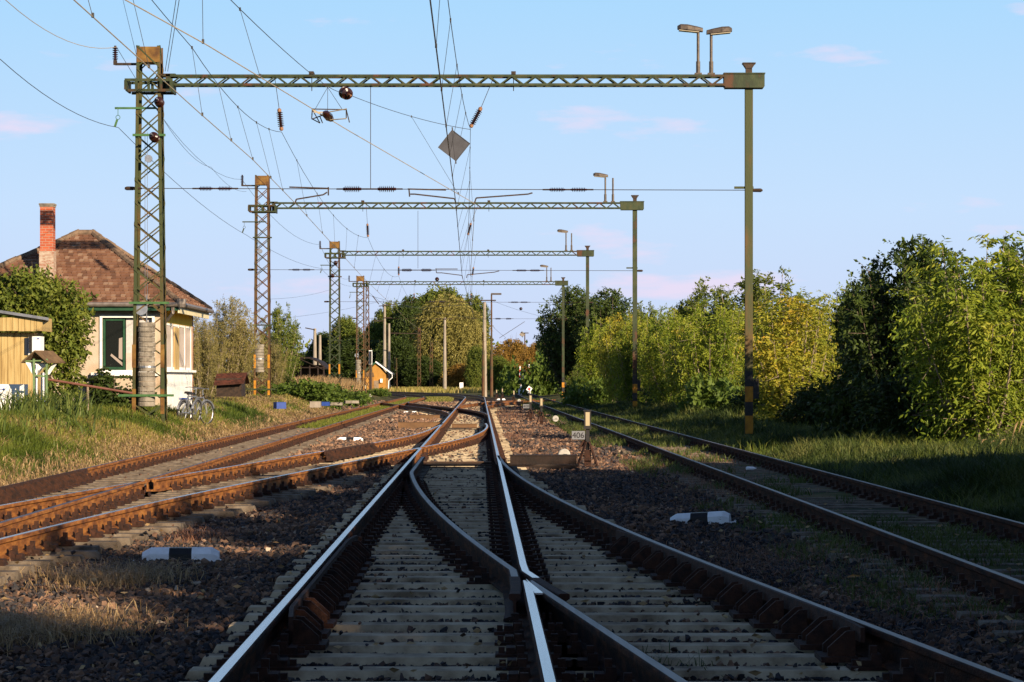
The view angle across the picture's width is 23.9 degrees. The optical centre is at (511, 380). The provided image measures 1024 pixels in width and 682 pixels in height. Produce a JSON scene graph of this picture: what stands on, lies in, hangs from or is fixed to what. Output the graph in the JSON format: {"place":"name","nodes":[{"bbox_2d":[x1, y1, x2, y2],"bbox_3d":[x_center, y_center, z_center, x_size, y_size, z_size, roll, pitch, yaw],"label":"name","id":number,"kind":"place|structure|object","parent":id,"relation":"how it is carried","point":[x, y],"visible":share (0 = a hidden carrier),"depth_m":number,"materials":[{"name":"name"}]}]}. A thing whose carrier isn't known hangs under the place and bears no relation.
{"place":"outdoors","nodes":[
{"label":"outdoors","id":0,"kind":"place"},
{"bbox_2d":[0,393,339,482],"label":"bank grass","id":1,"kind":"structure","parent":0,"point":[31,444],"depth_m":53.64,"materials":[{"name":"plant"}]},
{"bbox_2d":[214,372,249,396],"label":"tiled shelter","id":2,"kind":"object","parent":1,"relation":"on","point":[229,384],"visible":1,"depth_m":92.30,"materials":[{"name":"wood"}]},
{"bbox_2d":[372,386,481,392],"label":"meadow grass","id":3,"kind":"structure","parent":0,"point":[452,389],"depth_m":316.11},
{"bbox_2d":[0,382,1023,680],"bbox_3d":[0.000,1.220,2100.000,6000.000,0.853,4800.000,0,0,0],"label":"ground","id":4,"kind":"structure","parent":0,"point":[826,492],"depth_m":25.86,"materials":[{"name":"soil"}]},
{"bbox_2d":[0,384,27,407],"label":"wall","id":5,"kind":"structure","parent":4,"relation":"on","point":[13,387],"depth_m":57.94,"materials":[{"name":"white paint"}]},
{"bbox_2d":[0,310,51,396],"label":"timber cabin","id":6,"kind":"object","parent":4,"relation":"on","point":[16,348],"visible":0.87,"depth_m":59.98,"materials":[{"name":"yellow wood"}]},
{"bbox_2d":[21,350,64,404],"bbox_3d":[-11.136,0.241,57.403,0.627,1.898,1.172,0,0,13],"label":"wishing well","id":7,"kind":"object","parent":4,"relation":"on","point":[33,360],"visible":0.82,"depth_m":57.09,"materials":[{"name":"brown wood"}]},
{"bbox_2d":[0,263,99,402],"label":"leafy bush tree","id":8,"kind":"object","parent":4,"relation":"on","point":[38,293],"visible":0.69,"depth_m":63.99,"materials":[{"name":"green plant"}]},
{"bbox_2d":[0,386,122,428],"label":"reed clump","id":9,"kind":"object","parent":4,"relation":"on","point":[68,403],"visible":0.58,"depth_m":54.55,"materials":[{"name":"green plant"}]},
{"bbox_2d":[0,397,125,445],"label":"reed patch","id":10,"kind":"object","parent":4,"relation":"on","point":[59,420],"visible":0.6,"depth_m":50.22,"materials":[{"name":"green plant"}]},
{"bbox_2d":[0,594,204,659],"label":"dry tuft","id":11,"kind":"object","parent":4,"relation":"on","point":[38,623],"visible":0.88,"depth_m":15.39,"materials":[{"name":"beige plant"}]},
{"bbox_2d":[0,203,213,409],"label":"station house","id":12,"kind":"structure","parent":4,"relation":"on","point":[94,261],"depth_m":70.67,"materials":[{"name":"beige concrete"}]},
{"bbox_2d":[91,315,158,375],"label":"window","id":13,"kind":"structure","parent":12,"relation":"in","point":[113,338],"depth_m":70.09,"materials":[{"name":"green wood"}]},
{"bbox_2d":[167,323,172,369],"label":"window","id":14,"kind":"structure","parent":12,"relation":"in","point":[169,325],"depth_m":71.12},
{"bbox_2d":[179,325,185,369],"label":"window","id":15,"kind":"structure","parent":12,"relation":"in","point":[182,329],"depth_m":73.90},
{"bbox_2d":[80,364,156,407],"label":"ivy bush","id":16,"kind":"object","parent":4,"relation":"on","point":[109,380],"visible":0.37,"depth_m":69.22,"materials":[{"name":"green plant"}]},
{"bbox_2d":[4,552,249,598],"bbox_3d":[-3.145,1.574,19.436,1.991,0.191,3.565,0,0,0],"label":"dry tuft","id":17,"kind":"object","parent":4,"relation":"on","point":[86,574],"visible":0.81,"depth_m":19.31,"materials":[{"name":"beige plant"}]},
{"bbox_2d":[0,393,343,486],"bbox_3d":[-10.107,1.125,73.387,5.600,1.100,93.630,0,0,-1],"label":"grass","id":18,"kind":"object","parent":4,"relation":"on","point":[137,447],"visible":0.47,"depth_m":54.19,"materials":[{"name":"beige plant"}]},
{"bbox_2d":[133,547,220,561],"bbox_3d":[-2.954,1.587,21.591,0.927,0.185,0.239,0,0,-3],"label":"clearance marker","id":19,"kind":"object","parent":4,"relation":"on","point":[182,553],"visible":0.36,"depth_m":21.50,"materials":[{"name":"white paint"}]},
{"bbox_2d":[177,387,203,421],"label":"bicycle","id":20,"kind":"object","parent":4,"relation":"on","point":[195,402],"visible":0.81,"depth_m":68.47,"materials":[{"name":"metal"}]},
{"bbox_2d":[146,523,241,545],"bbox_3d":[-3.303,1.595,24.791,1.246,0.148,3.411,0,0,0],"label":"dry tuft","id":21,"kind":"object","parent":4,"relation":"on","point":[187,536],"visible":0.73,"depth_m":24.82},
{"bbox_2d":[193,319,230,396],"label":"olive shrub tree","id":22,"kind":"object","parent":4,"relation":"on","point":[203,375],"visible":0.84,"depth_m":97.75,"materials":[{"name":"green plant"}]},
{"bbox_2d":[0,393,424,586],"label":"railway track","id":23,"kind":"structure","parent":4,"relation":"on","point":[116,473],"depth_m":34.00,"materials":[{"name":"metal"}]},
{"bbox_2d":[193,295,261,397],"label":"olive shrub tree","id":24,"kind":"object","parent":4,"relation":"on","point":[234,358],"visible":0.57,"depth_m":99.66,"materials":[{"name":"green plant"}]},
{"bbox_2d":[235,325,272,395],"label":"olive shrub tree","id":25,"kind":"object","parent":4,"relation":"on","point":[260,376],"visible":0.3,"depth_m":117.70,"materials":[{"name":"green plant"}]},
{"bbox_2d":[0,423,528,565],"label":"railway track","id":26,"kind":"structure","parent":4,"relation":"on","point":[21,546],"depth_m":32.39,"materials":[{"name":"metal"}]},
{"bbox_2d":[261,336,289,391],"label":"olive shrub tree","id":27,"kind":"object","parent":4,"relation":"on","point":[276,362],"visible":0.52,"depth_m":121.84,"materials":[{"name":"green plant"}]},
{"bbox_2d":[253,301,304,384],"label":"mixed shrub tree","id":28,"kind":"object","parent":4,"relation":"on","point":[291,342],"visible":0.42,"depth_m":127.73,"materials":[{"name":"green plant"}]},
{"bbox_2d":[257,377,345,402],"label":"leafy creeper bush","id":29,"kind":"object","parent":4,"relation":"on","point":[310,389],"visible":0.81,"depth_m":117.38,"materials":[{"name":"green plant"}]},
{"bbox_2d":[291,357,328,377],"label":"open shed","id":30,"kind":"structure","parent":4,"relation":"on","point":[312,370],"depth_m":241.71,"materials":[{"name":"metal"}]},
{"bbox_2d":[303,331,328,376],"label":"dark broadleaf tree","id":31,"kind":"object","parent":4,"relation":"on","point":[324,339],"visible":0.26,"depth_m":437.76,"materials":[{"name":"green plant"}]},
{"bbox_2d":[292,374,367,392],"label":"plume reeds","id":32,"kind":"object","parent":4,"relation":"on","point":[347,384],"visible":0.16,"depth_m":155.66,"materials":[{"name":"brown plant"}]},
{"bbox_2d":[318,382,365,408],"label":"leafy creeper bush","id":33,"kind":"object","parent":4,"relation":"on","point":[346,397],"visible":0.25,"depth_m":125.64,"materials":[{"name":"green plant"}]},
{"bbox_2d":[323,314,362,375],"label":"pale broadleaf tree","id":34,"kind":"object","parent":4,"relation":"on","point":[348,328],"visible":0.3,"depth_m":428.09,"materials":[{"name":"green plant"}]},
{"bbox_2d":[322,336,381,383],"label":"dark broadleaf tree","id":35,"kind":"object","parent":4,"relation":"on","point":[348,357],"visible":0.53,"depth_m":397.66,"materials":[{"name":"green plant"}]},
{"bbox_2d":[298,397,421,427],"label":"track grass","id":36,"kind":"structure","parent":4,"relation":"on","point":[326,422],"depth_m":99.34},
{"bbox_2d":[361,318,392,346],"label":"pale broadleaf tree","id":37,"kind":"object","parent":4,"relation":"on","point":[375,329],"visible":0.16,"depth_m":417.25,"materials":[{"name":"green plant"}]},
{"bbox_2d":[361,361,394,389],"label":"orange hut","id":38,"kind":"object","parent":4,"relation":"on","point":[380,377],"visible":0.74,"depth_m":320.00,"materials":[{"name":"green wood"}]},
{"bbox_2d":[372,296,395,387],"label":"concrete pole","id":39,"kind":"object","parent":4,"relation":"on","point":[384,339],"visible":0.78,"depth_m":329.88,"materials":[{"name":"concrete"}]},
{"bbox_2d":[373,298,398,333],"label":"pale broadleaf tree","id":40,"kind":"object","parent":4,"relation":"on","point":[379,313],"visible":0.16,"depth_m":438.90,"materials":[{"name":"green plant"}]},
{"bbox_2d":[373,332,416,387],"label":"dark broadleaf tree","id":41,"kind":"object","parent":4,"relation":"on","point":[401,351],"visible":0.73,"depth_m":378.32,"materials":[{"name":"green plant"}]},
{"bbox_2d":[389,295,424,386],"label":"dark broadleaf tree","id":42,"kind":"object","parent":4,"relation":"on","point":[408,311],"visible":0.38,"depth_m":407.88,"materials":[{"name":"green plant"}]},
{"bbox_2d":[399,355,442,386],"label":"dark broadleaf tree","id":43,"kind":"object","parent":4,"relation":"on","point":[409,377],"visible":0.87,"depth_m":374.65,"materials":[{"name":"green plant"}]},
{"bbox_2d":[381,401,487,418],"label":"railway track","id":44,"kind":"structure","parent":4,"relation":"on","point":[424,408],"depth_m":120.18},
{"bbox_2d":[112,24,764,435],"bbox_3d":[-1.917,-3.877,63.000,16.993,10.801,0.710,0,0,0],"label":"catenary portal","id":45,"kind":"object","parent":4,"relation":"on","point":[748,82],"visible":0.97,"depth_m":62.83,"materials":[{"name":"green paint"}]},
{"bbox_2d":[136,132,155,405],"bbox_3d":[-9.505,-2.892,62.901,0.480,7.136,0.484,0,0,20],"label":"tension weight","id":46,"kind":"object","parent":45,"relation":"hanging from","point":[146,366],"visible":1,"depth_m":62.72,"materials":[{"name":"concrete"}]},
{"bbox_2d":[125,186,762,191],"bbox_3d":[-1.779,-4.978,63.000,16.618,0.150,0.100,0,0,0],"label":"cross span wire","id":47,"kind":"object","parent":45,"relation":"attached to","point":[133,188],"visible":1,"depth_m":62.97,"materials":[{"name":"metal"}]},
{"bbox_2d":[241,173,643,406],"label":"catenary portal","id":48,"kind":"object","parent":4,"relation":"on","point":[634,205],"visible":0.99,"depth_m":107.82,"materials":[{"name":"paint"}]},
{"bbox_2d":[253,235,263,371],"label":"tension weight","id":49,"kind":"object","parent":48,"relation":"hanging from","point":[260,360],"visible":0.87,"depth_m":107.73,"materials":[{"name":"concrete"}]},
{"bbox_2d":[415,282,470,386],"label":"pale broadleaf tree","id":50,"kind":"object","parent":4,"relation":"on","point":[430,294],"visible":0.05,"depth_m":428.03,"materials":[{"name":"green plant"}]},
{"bbox_2d":[407,293,493,387],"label":"willow tree","id":51,"kind":"object","parent":4,"relation":"on","point":[462,337],"visible":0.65,"depth_m":381.60,"materials":[{"name":"green plant"}]},
{"bbox_2d":[438,363,468,387],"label":"rusty autumn tree","id":52,"kind":"object","parent":4,"relation":"on","point":[456,372],"visible":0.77,"depth_m":368.34,"materials":[{"name":"orange plant"}]},
{"bbox_2d":[319,229,593,386],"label":"catenary portal","id":53,"kind":"object","parent":4,"relation":"on","point":[587,253],"visible":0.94,"depth_m":148.32,"materials":[{"name":"green paint"}]},
{"bbox_2d":[348,265,567,398],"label":"catenary portal","id":54,"kind":"object","parent":4,"relation":"on","point":[562,283],"visible":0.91,"depth_m":193.81,"materials":[{"name":"paint"}]},
{"bbox_2d":[463,344,487,388],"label":"pale broadleaf tree","id":55,"kind":"object","parent":4,"relation":"on","point":[473,370],"visible":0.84,"depth_m":349.44,"materials":[{"name":"green plant"}]},
{"bbox_2d":[458,291,492,357],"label":"pale broadleaf tree","id":56,"kind":"object","parent":4,"relation":"on","point":[476,300],"visible":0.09,"depth_m":419.19,"materials":[{"name":"green plant"}]},
{"bbox_2d":[481,355,511,391],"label":"pale broadleaf tree","id":57,"kind":"object","parent":4,"relation":"on","point":[499,363],"visible":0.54,"depth_m":338.85,"materials":[{"name":"green plant"}]},
{"bbox_2d":[458,399,555,408],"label":"railway track","id":58,"kind":"structure","parent":4,"relation":"on","point":[497,404],"depth_m":148.42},
{"bbox_2d":[488,338,527,369],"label":"rusty autumn tree","id":59,"kind":"object","parent":4,"relation":"on","point":[515,348],"visible":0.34,"depth_m":358.79,"materials":[{"name":"orange plant"}]},
{"bbox_2d":[0,442,1019,681],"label":"leaf litter","id":60,"kind":"object","parent":4,"relation":"on","point":[642,603],"visible":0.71,"depth_m":16.51,"materials":[{"name":"brown plant"}]},
{"bbox_2d":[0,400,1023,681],"bbox_3d":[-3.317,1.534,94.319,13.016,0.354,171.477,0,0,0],"label":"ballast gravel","id":61,"kind":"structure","parent":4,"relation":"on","point":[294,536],"depth_m":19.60,"materials":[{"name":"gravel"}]},
{"bbox_2d":[499,351,561,395],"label":"leafy creeper bush","id":62,"kind":"object","parent":4,"relation":"on","point":[534,379],"visible":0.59,"depth_m":253.87,"materials":[{"name":"green plant"}]},
{"bbox_2d":[509,454,576,469],"bbox_3d":[0.562,1.478,43.475,1.222,0.281,0.380,0,0,0],"label":"point cover","id":63,"kind":"object","parent":4,"relation":"on","point":[543,458],"visible":0.82,"depth_m":43.30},
{"bbox_2d":[533,284,591,392],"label":"walnut tree","id":64,"kind":"object","parent":4,"relation":"on","point":[552,344],"visible":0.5,"depth_m":238.54,"materials":[{"name":"green plant"}]},
{"bbox_2d":[558,410,598,467],"bbox_3d":[1.227,1.088,44.600,0.752,1.086,0.500,0,0,0],"label":"switch stand","id":65,"kind":"object","parent":4,"relation":"on","point":[586,443],"visible":0.93,"depth_m":44.53,"materials":[{"name":"black paint"}]},
{"bbox_2d":[179,391,984,681],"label":"railway track","id":66,"kind":"structure","parent":4,"relation":"on","point":[297,622],"depth_m":15.87,"materials":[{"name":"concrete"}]},
{"bbox_2d":[558,376,614,406],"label":"leafy creeper bush","id":67,"kind":"object","parent":4,"relation":"on","point":[578,393],"visible":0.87,"depth_m":139.30,"materials":[{"name":"green plant"}]},
{"bbox_2d":[574,316,612,399],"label":"ash maple tree","id":68,"kind":"object","parent":4,"relation":"on","point":[586,371],"visible":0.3,"depth_m":147.47,"materials":[{"name":"green plant"}]},
{"bbox_2d":[568,286,648,365],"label":"walnut tree","id":69,"kind":"object","parent":4,"relation":"on","point":[601,308],"visible":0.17,"depth_m":228.96,"materials":[{"name":"green plant"}]},
{"bbox_2d":[591,312,640,403],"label":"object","id":70,"kind":"object","parent":4,"relation":"on","point":[608,336],"visible":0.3,"depth_m":134.96,"materials":[{"name":"green plant"}]},
{"bbox_2d":[603,314,654,402],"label":"ash maple tree","id":71,"kind":"object","parent":4,"relation":"on","point":[623,372],"visible":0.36,"depth_m":127.61,"materials":[{"name":"green plant"}]},
{"bbox_2d":[625,309,663,403],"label":"ash maple tree","id":72,"kind":"object","parent":4,"relation":"on","point":[641,338],"visible":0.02,"depth_m":121.86,"materials":[{"name":"green plant"}]},
{"bbox_2d":[637,303,685,402],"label":"ash maple tree","id":73,"kind":"object","parent":4,"relation":"on","point":[646,326],"visible":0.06,"depth_m":117.72,"materials":[{"name":"green plant"}]},
{"bbox_2d":[631,307,708,405],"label":"ash maple tree","id":74,"kind":"object","parent":4,"relation":"on","point":[661,394],"visible":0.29,"depth_m":107.64,"materials":[{"name":"green plant"}]},
{"bbox_2d":[659,320,711,402],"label":"autumn maple tree","id":75,"kind":"object","parent":4,"relation":"on","point":[671,380],"visible":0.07,"depth_m":103.58,"materials":[{"name":"green plant"}]},
{"bbox_2d":[560,446,817,494],"bbox_3d":[2.936,1.549,44.178,4.913,0.250,30.033,0,0,0],"label":"dry tuft","id":76,"kind":"object","parent":4,"relation":"on","point":[673,466],"visible":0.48,"depth_m":42.72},
{"bbox_2d":[670,511,735,523],"bbox_3d":[2.132,1.596,27.491,0.911,0.185,0.248,-4,-1,14],"label":"clearance marker","id":77,"kind":"object","parent":4,"relation":"on","point":[715,516],"visible":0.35,"depth_m":27.39,"materials":[{"name":"white paint"}]},
{"bbox_2d":[668,276,739,328],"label":"mixed shrub tree","id":78,"kind":"object","parent":4,"relation":"on","point":[701,296],"visible":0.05,"depth_m":125.69,"materials":[{"name":"green plant"}]},
{"bbox_2d":[658,297,754,413],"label":"ash maple tree","id":79,"kind":"object","parent":4,"relation":"on","point":[720,360],"visible":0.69,"depth_m":95.35,"materials":[{"name":"green plant"}]},
{"bbox_2d":[397,455,1023,681],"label":"railway track","id":80,"kind":"structure","parent":4,"relation":"on","point":[834,636],"depth_m":15.30,"materials":[{"name":"metal"}]},
{"bbox_2d":[676,372,744,412],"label":"leafy creeper bush","id":81,"kind":"object","parent":4,"relation":"on","point":[703,394],"visible":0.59,"depth_m":89.53,"materials":[{"name":"green plant"}]},
{"bbox_2d":[706,388,773,416],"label":"undergrowth bush","id":82,"kind":"object","parent":4,"relation":"on","point":[740,398],"visible":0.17,"depth_m":83.18,"materials":[{"name":"green plant"}]},
{"bbox_2d":[619,464,886,532],"bbox_3d":[3.160,1.554,34.353,3.273,0.237,21.368,0,0,0],"label":"dry tuft","id":83,"kind":"object","parent":4,"relation":"on","point":[706,492],"visible":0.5,"depth_m":33.46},
{"bbox_2d":[702,265,829,337],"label":"mixed shrub tree","id":84,"kind":"object","parent":4,"relation":"on","point":[760,294],"visible":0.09,"depth_m":119.38,"materials":[{"name":"green plant"}]},
{"bbox_2d":[515,392,1023,644],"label":"railway track","id":85,"kind":"structure","parent":4,"relation":"on","point":[998,585],"depth_m":26.05,"materials":[{"name":"metal"}]},
{"bbox_2d":[516,397,1023,620],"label":"track weeds","id":86,"kind":"object","parent":4,"relation":"on","point":[658,437],"visible":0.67,"depth_m":25.25,"materials":[{"name":"green plant"}]},
{"bbox_2d":[725,294,844,422],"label":"autumn maple tree","id":87,"kind":"object","parent":4,"relation":"on","point":[786,365],"visible":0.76,"depth_m":73.18,"materials":[{"name":"yellow plant"}]},
{"bbox_2d":[557,398,1023,522],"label":"verge grass","id":88,"kind":"structure","parent":4,"relation":"on","point":[990,471],"depth_m":44.06,"materials":[{"name":"plant"}]},
{"bbox_2d":[773,379,841,426],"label":"undergrowth bush","id":89,"kind":"object","parent":4,"relation":"on","point":[800,410],"visible":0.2,"depth_m":69.88,"materials":[{"name":"green plant"}]},
{"bbox_2d":[598,405,1023,513],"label":"seed heads","id":90,"kind":"object","parent":4,"relation":"on","point":[827,462],"visible":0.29,"depth_m":48.34,"materials":[{"name":"plant"}]},
{"bbox_2d":[799,282,850,382],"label":"ash maple tree","id":91,"kind":"object","parent":4,"relation":"on","point":[834,301],"visible":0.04,"depth_m":79.67,"materials":[{"name":"green plant"}]},
{"bbox_2d":[806,343,905,435],"bbox_3d":[9.427,0.534,59.917,4.282,3.236,5.537,0,0,16],"label":"undergrowth bush","id":92,"kind":"object","parent":4,"relation":"on","point":[843,417],"visible":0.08,"depth_m":59.38,"materials":[{"name":"green plant"}]},
{"bbox_2d":[828,270,898,422],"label":"walnut tree","id":93,"kind":"object","parent":4,"relation":"on","point":[837,321],"visible":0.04,"depth_m":65.89,"materials":[{"name":"green plant"}]},
{"bbox_2d":[779,554,1023,666],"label":"dry tuft","id":94,"kind":"object","parent":4,"relation":"on","point":[938,590],"visible":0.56,"depth_m":16.46,"materials":[{"name":"plant"}]},
{"bbox_2d":[826,233,990,436],"bbox_3d":[9.373,-0.960,56.906,3.967,5.037,4.108,0,0,21],"label":"walnut tree","id":95,"kind":"object","parent":4,"relation":"on","point":[863,352],"visible":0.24,"depth_m":56.62,"materials":[{"name":"green plant"}]},
{"bbox_2d":[816,353,1023,441],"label":"undergrowth bush","id":96,"kind":"object","parent":4,"relation":"on","point":[882,421],"visible":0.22,"depth_m":53.74,"materials":[{"name":"green plant"}]},
{"bbox_2d":[879,230,1023,443],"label":"ash maple tree","id":97,"kind":"object","parent":4,"relation":"on","point":[985,393],"visible":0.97,"depth_m":50.30,"materials":[{"name":"green plant"}]},
{"bbox_2d":[968,236,1023,305],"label":"walnut tree","id":98,"kind":"object","parent":4,"relation":"on","point":[1014,246],"visible":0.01,"depth_m":57.99,"materials":[{"name":"green plant"}]},
{"bbox_2d":[0,0,1023,361],"label":"sky","id":99,"kind":"structure","parent":0,"point":[874,121],"materials":[{"name":"blue"}]},
{"bbox_3d":[-6.127,-7.504,63.000,0.131,0.836,0.015,0,0,0],"label":"suspension wire","id":100,"kind":"object","parent":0,"visible":0},
{"bbox_2d":[277,108,283,130],"bbox_3d":[-6.037,-6.795,63.000,0.208,0.590,0.162,0,0,0],"label":"insulator","id":101,"kind":"object","parent":100,"relation":"hanging from","point":[280,122],"visible":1,"depth_m":62.96,"materials":[{"name":"brown ceramic"}]},
{"bbox_2d":[74,0,438,341],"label":"overhead line","id":102,"kind":"object","parent":101,"relation":"hanging from","point":[148,66],"visible":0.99,"depth_m":47.00,"materials":[{"name":"metal"}]},
{"bbox_3d":[-0.634,-7.521,63.001,0.348,0.806,0.015,0,0,0],"label":"suspension wire","id":103,"kind":"object","parent":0,"visible":0},
{"bbox_2d":[469,107,481,127],"bbox_3d":[-0.942,-6.854,63.000,0.348,0.558,0.170,0,0,0],"label":"insulator","id":104,"kind":"object","parent":103,"relation":"hanging from","point":[473,122],"visible":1,"depth_m":62.96,"materials":[{"name":"brown ceramic"}]},
{"bbox_2d":[125,0,474,275],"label":"overhead line","id":105,"kind":"object","parent":104,"relation":"hanging from","point":[202,42],"visible":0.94,"depth_m":43.02,"materials":[{"name":"metal"}]},
{"bbox_2d":[311,87,349,122],"bbox_3d":[-3.210,-4.891,42.948,0.608,0.648,0.539,0,0,44],"label":"section insulator","id":106,"kind":"object","parent":105,"relation":"hanging from","point":[326,114],"visible":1,"depth_m":42.99,"materials":[{"name":"metal"}]},
{"bbox_2d":[429,0,475,330],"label":"overhead line","id":107,"kind":"object","parent":104,"relation":"hanging from","point":[435,38],"visible":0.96,"depth_m":45.67,"materials":[{"name":"black metal"}]},
{"bbox_2d":[438,127,469,163],"bbox_3d":[-1.274,-5.168,53.200,0.708,0.808,0.024,0,0,0],"label":"diamond sign","id":108,"kind":"object","parent":107,"relation":"hanging from","point":[459,144],"visible":1,"depth_m":53.20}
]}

